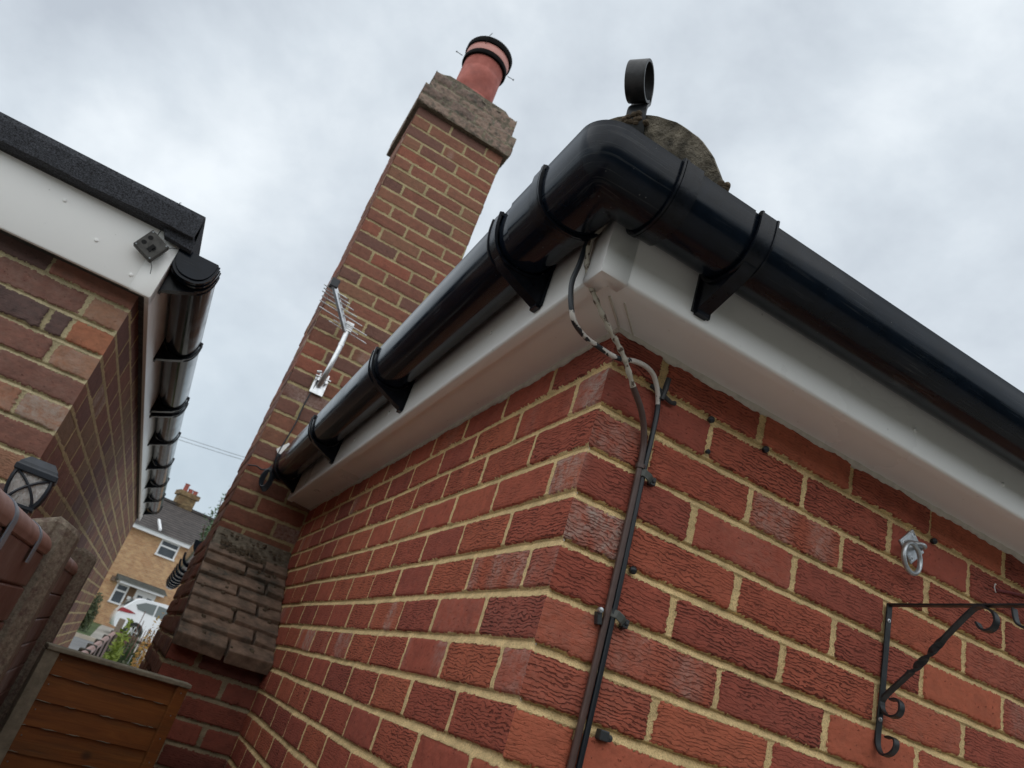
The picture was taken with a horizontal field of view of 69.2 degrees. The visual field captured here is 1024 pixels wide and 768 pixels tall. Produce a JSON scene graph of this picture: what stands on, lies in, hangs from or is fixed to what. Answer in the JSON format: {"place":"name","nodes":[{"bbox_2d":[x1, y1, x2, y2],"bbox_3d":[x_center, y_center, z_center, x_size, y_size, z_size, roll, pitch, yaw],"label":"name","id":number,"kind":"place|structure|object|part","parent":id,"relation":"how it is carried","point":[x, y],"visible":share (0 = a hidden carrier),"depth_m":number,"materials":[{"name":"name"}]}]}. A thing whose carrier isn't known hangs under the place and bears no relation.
{"place":"outdoors","nodes":[
{"label":"outdoors","id":0,"kind":"place"},
{"bbox_2d":[77,622,101,635],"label":"grass verge","id":1,"kind":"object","parent":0,"point":[93,628],"depth_m":26.17,"materials":[{"name":"green plant"}]},
{"bbox_2d":[79,592,103,631],"bbox_3d":[-14.475,7.637,25.030,1.037,1.443,1.102,27,-26,-18],"label":"garden shrub","id":2,"kind":"object","parent":1,"relation":"on","point":[91,614],"visible":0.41,"depth_m":24.91,"materials":[{"name":"green plant"}]},
{"bbox_2d":[68,636,144,666],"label":"road","id":3,"kind":"structure","parent":0,"point":[76,643],"depth_m":21.73,"materials":[{"name":"grey asphalt"}]},
{"bbox_2d":[0,112,220,647],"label":"brick house","id":4,"kind":"structure","parent":0,"point":[102,328],"depth_m":2.02,"materials":[{"name":"brown brick"}]},
{"bbox_2d":[133,203,179,273],"bbox_3d":[-0.959,-0.408,2.033,0.097,0.227,0.036,27,-26,-18],"label":"sensor box","id":5,"kind":"object","parent":4,"relation":"attached to","point":[151,246],"visible":1,"depth_m":2.01,"materials":[{"name":"black plastic"}]},
{"bbox_2d":[90,625,151,652],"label":"driveway","id":6,"kind":"structure","parent":0,"point":[99,632],"depth_m":27.49,"materials":[{"name":"grey concrete"}]},
{"bbox_2d":[109,598,168,640],"bbox_3d":[-13.273,9.517,28.789,4.229,1.579,1.905,30,-27,-23],"label":"parked car","id":7,"kind":"object","parent":6,"relation":"on","point":[134,609],"visible":0.19,"depth_m":27.76,"materials":[{"name":"white paint"}]},
{"bbox_3d":[-14.655,8.262,28.304,0.292,0.300,1.240,30,-27,-23],"label":"window","id":8,"kind":"part","parent":7,"relation":"part of","materials":[{"name":"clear glass"}]},
{"bbox_3d":[-13.742,8.391,27.877,0.700,0.390,0.140,30,-27,-23],"label":"window","id":9,"kind":"part","parent":7,"relation":"part of","materials":[{"name":"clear glass"}]},
{"bbox_3d":[-13.114,8.758,28.186,0.760,0.415,0.147,30,-27,-23],"label":"window","id":10,"kind":"part","parent":7,"relation":"part of","materials":[{"name":"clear glass"}]},
{"bbox_2d":[180,436,242,456],"bbox_3d":[-1.035,2.867,23.058,38.001,5.695,0.011,27,-26,-18],"label":"overhead wire","id":11,"kind":"object","parent":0,"point":[211,446],"visible":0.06,"depth_m":19.82,"materials":[{"name":"grey"}]},
{"bbox_2d":[0,0,1023,517],"label":"sky","id":12,"kind":"structure","parent":0,"point":[885,138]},
{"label":"ground","id":13,"kind":"structure","parent":0,"visible":0},
{"bbox_2d":[0,488,96,725],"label":"boundary fence","id":14,"kind":"object","parent":13,"relation":"on","point":[46,566],"visible":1,"depth_m":1.42,"materials":[{"name":"brown wood"}]},
{"bbox_2d":[3,456,57,514],"bbox_3d":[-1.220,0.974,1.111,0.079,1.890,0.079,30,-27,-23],"label":"solar lamp","id":15,"kind":"object","parent":14,"relation":"attached to","point":[31,481],"visible":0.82,"depth_m":1.46,"materials":[{"name":"black plastic"}]},
{"bbox_2d":[0,642,191,767],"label":"timber fence panel","id":16,"kind":"object","parent":13,"relation":"on","point":[71,708],"visible":1,"depth_m":2.04,"materials":[{"name":"brown wood"}]},
{"bbox_2d":[78,618,137,661],"bbox_3d":[-6.570,4.463,11.591,0.564,1.560,12.540,26,-25,-16],"label":"fence","id":17,"kind":"object","parent":13,"relation":"on","point":[98,647],"visible":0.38,"depth_m":12.67,"materials":[{"name":"brown"}]},
{"bbox_2d":[75,632,142,656],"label":"kerb","id":18,"kind":"structure","parent":13,"relation":"on","point":[83,636],"depth_m":23.44,"materials":[{"name":"concrete"}]},
{"bbox_2d":[101,618,133,661],"bbox_3d":[-3.913,3.019,6.702,0.379,1.831,0.384,12,-25,13],"label":"garden shrub","id":19,"kind":"object","parent":13,"relation":"on","point":[115,651],"visible":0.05,"depth_m":6.97,"materials":[{"name":"green plant"}]},
{"bbox_2d":[114,638,136,664],"bbox_3d":[-3.656,3.054,6.478,0.464,1.631,0.502,3,-29,31],"label":"garden shrub","id":20,"kind":"object","parent":13,"relation":"on","point":[123,661],"visible":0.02,"depth_m":6.76,"materials":[{"name":"green plant"}]},
{"bbox_2d":[106,622,154,665],"bbox_3d":[-4.028,3.091,7.308,0.376,1.548,0.300,21,-25,-6],"label":"spiky plant","id":21,"kind":"object","parent":13,"relation":"on","point":[124,657],"visible":0.08,"depth_m":7.48,"materials":[{"name":"green plant"}]},
{"bbox_2d":[130,611,154,665],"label":"flower stems","id":22,"kind":"object","parent":13,"relation":"on","point":[142,637],"visible":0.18,"depth_m":8.22,"materials":[{"name":"brown"}]},
{"bbox_2d":[130,613,163,667],"bbox_3d":[-3.788,3.136,7.051,0.307,2.006,0.296,5,-28,26],"label":"garden shrub","id":23,"kind":"object","parent":13,"relation":"on","point":[143,653],"visible":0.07,"depth_m":7.30,"materials":[{"name":"orange plant"}]},
{"bbox_2d":[93,483,213,634],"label":"brick house","id":24,"kind":"structure","parent":13,"relation":"on","point":[154,548],"depth_m":35.80,"materials":[{"name":"brick"}]},
{"bbox_2d":[108,582,129,604],"bbox_3d":[-18.310,9.782,34.624,0.640,0.920,0.130,35,-29,-31],"label":"window","id":25,"kind":"structure","parent":24,"relation":"in","point":[120,591],"depth_m":34.63,"materials":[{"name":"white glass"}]},
{"bbox_2d":[128,589,155,634],"bbox_3d":[-17.669,10.756,35.012,0.950,1.890,0.088,35,-29,-31],"label":"door","id":26,"kind":"structure","parent":24,"relation":"in","point":[139,594],"depth_m":35.27,"materials":[{"name":"white plastic"}]},
{"bbox_2d":[154,539,179,561],"bbox_3d":[-16.798,8.106,36.257,1.000,0.800,0.130,35,-29,-31],"label":"window","id":27,"kind":"structure","parent":24,"relation":"in","point":[168,550],"depth_m":36.25,"materials":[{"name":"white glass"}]},
{"bbox_2d":[199,493,225,541],"bbox_3d":[-9.075,5.908,22.606,2.210,5.778,2.321,27,-26,-18],"label":"leafy tree","id":28,"kind":"object","parent":13,"relation":"on","point":[203,534],"visible":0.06,"depth_m":22.86,"materials":[{"name":"green plant"}]},
{"bbox_2d":[139,33,1023,767],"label":"brick house","id":29,"kind":"structure","parent":13,"relation":"on","point":[407,559],"depth_m":1.30,"materials":[{"name":"red brick"}]},
{"bbox_2d":[166,539,201,589],"bbox_3d":[-4.497,2.731,10.374,0.533,0.420,7.512,26,-26,-17],"label":"guttering","id":30,"kind":"object","parent":29,"relation":"attached to","point":[173,580],"visible":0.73,"depth_m":9.22,"materials":[{"name":"black plastic"}]},
{"bbox_2d":[259,468,273,491],"bbox_3d":[-1.084,0.418,3.285,0.059,0.121,0.032,27,-26,-18],"label":"cable coil","id":31,"kind":"object","parent":29,"relation":"attached to","point":[266,485],"visible":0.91,"depth_m":3.28,"materials":[{"name":"black rubber"}]},
{"bbox_2d":[309,277,366,396],"bbox_3d":[-0.866,-0.214,3.523,0.158,0.494,0.313,-7,-35,44],"label":"television aerial","id":32,"kind":"object","parent":29,"relation":"attached to","point":[319,388],"visible":1,"depth_m":3.52,"materials":[{"name":"metal"}]},
{"bbox_2d":[247,379,319,469],"bbox_3d":[-1.040,0.169,3.422,0.141,0.515,0.024,24,-25,-11],"label":"aerial cable","id":33,"kind":"object","parent":32,"relation":"hanging from","point":[289,432],"visible":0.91,"depth_m":3.42,"materials":[{"name":"black plastic"}]},
{"bbox_2d":[594,607,603,624],"bbox_3d":[0.124,0.332,1.064,0.009,0.024,0.015,13,-21,-24],"label":"cable clip","id":34,"kind":"object","parent":29,"relation":"attached to","point":[598,616],"visible":1,"depth_m":1.06,"materials":[{"name":"grey plastic"}]},
{"bbox_2d":[595,728,612,741],"bbox_3d":[0.128,0.484,1.022,0.023,0.014,0.014,27,-26,-18],"label":"cable clip","id":35,"kind":"object","parent":29,"relation":"attached to","point":[603,735],"visible":1,"depth_m":1.02,"materials":[{"name":"grey plastic"}]},
{"bbox_2d":[566,223,646,767],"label":"loose cable","id":36,"kind":"object","parent":29,"relation":"hanging from","point":[574,750],"visible":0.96,"depth_m":1.12,"materials":[{"name":"brown plastic"}]},
{"bbox_2d":[635,462,645,468],"bbox_3d":[0.201,0.129,1.166,0.016,0.007,0.015,27,-26,-18],"label":"cable tie","id":37,"kind":"object","parent":36,"relation":"attached to","point":[639,464],"visible":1,"depth_m":1.16,"materials":[{"name":"grey plastic"}]},
{"bbox_2d":[568,241,660,767],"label":"loose cable","id":38,"kind":"object","parent":29,"relation":"attached to","point":[609,632],"visible":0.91,"depth_m":1.11,"materials":[{"name":"paint"}]},
{"bbox_2d":[610,610,629,628],"bbox_3d":[0.155,0.341,1.077,0.035,0.017,0.018,32,-27,-15],"label":"cable clip","id":39,"kind":"object","parent":29,"relation":"attached to","point":[620,618],"visible":1,"depth_m":1.07,"materials":[{"name":"grey plastic"}]},
{"bbox_2d":[628,566,636,573],"bbox_3d":[0.181,0.279,1.115,0.012,0.012,0.012,27,-26,-18],"label":"cable clip","id":40,"kind":"object","parent":29,"relation":"attached to","point":[632,569],"visible":1,"depth_m":1.11,"materials":[{"name":"black plastic"}]},
{"bbox_2d":[641,469,656,486],"bbox_3d":[0.213,0.147,1.165,0.036,0.017,0.016,35,-29,-32],"label":"cable clip","id":41,"kind":"object","parent":29,"relation":"attached to","point":[648,477],"visible":1,"depth_m":1.16,"materials":[{"name":"grey"}]},
{"bbox_2d":[650,377,676,405],"bbox_3d":[0.254,0.007,1.226,0.057,0.047,0.015,29,-26,-21],"label":"cable clip","id":42,"kind":"object","parent":29,"relation":"attached to","point":[664,391],"visible":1,"depth_m":1.22,"materials":[{"name":"grey"}]},
{"bbox_2d":[707,416,714,422],"bbox_3d":[0.339,0.061,1.264,0.012,0.012,0.012,27,-26,-18],"label":"cable clip","id":43,"kind":"object","parent":29,"relation":"attached to","point":[710,419],"visible":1,"depth_m":1.26,"materials":[{"name":"black plastic"}]},
{"bbox_2d":[762,446,769,452],"bbox_3d":[0.445,0.115,1.302,0.012,0.012,0.012,27,-26,-18],"label":"cable clip","id":44,"kind":"object","parent":29,"relation":"attached to","point":[765,449],"visible":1,"depth_m":1.30,"materials":[{"name":"black plastic"}]},
{"bbox_2d":[898,529,926,575],"bbox_3d":[0.750,0.313,1.385,0.087,0.098,0.033,27,-26,-18],"label":"ring plate","id":45,"kind":"object","parent":29,"relation":"attached to","point":[913,548],"visible":1,"depth_m":1.38,"materials":[{"name":"metal"}]},
{"bbox_2d":[930,538,937,543],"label":"cable clip","id":46,"kind":"object","parent":29,"relation":"attached to","point":[933,540],"visible":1,"depth_m":1.43,"materials":[{"name":"black plastic"}]},
{"bbox_2d":[874,603,1023,757],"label":"hanging bracket","id":47,"kind":"object","parent":29,"relation":"attached to","point":[935,647],"visible":1,"depth_m":1.24,"materials":[{"name":"black metal"}]},
{"bbox_2d":[994,583,1023,596],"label":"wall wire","id":48,"kind":"object","parent":29,"relation":"attached to","point":[1009,592],"depth_m":1.49,"materials":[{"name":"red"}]}
]}

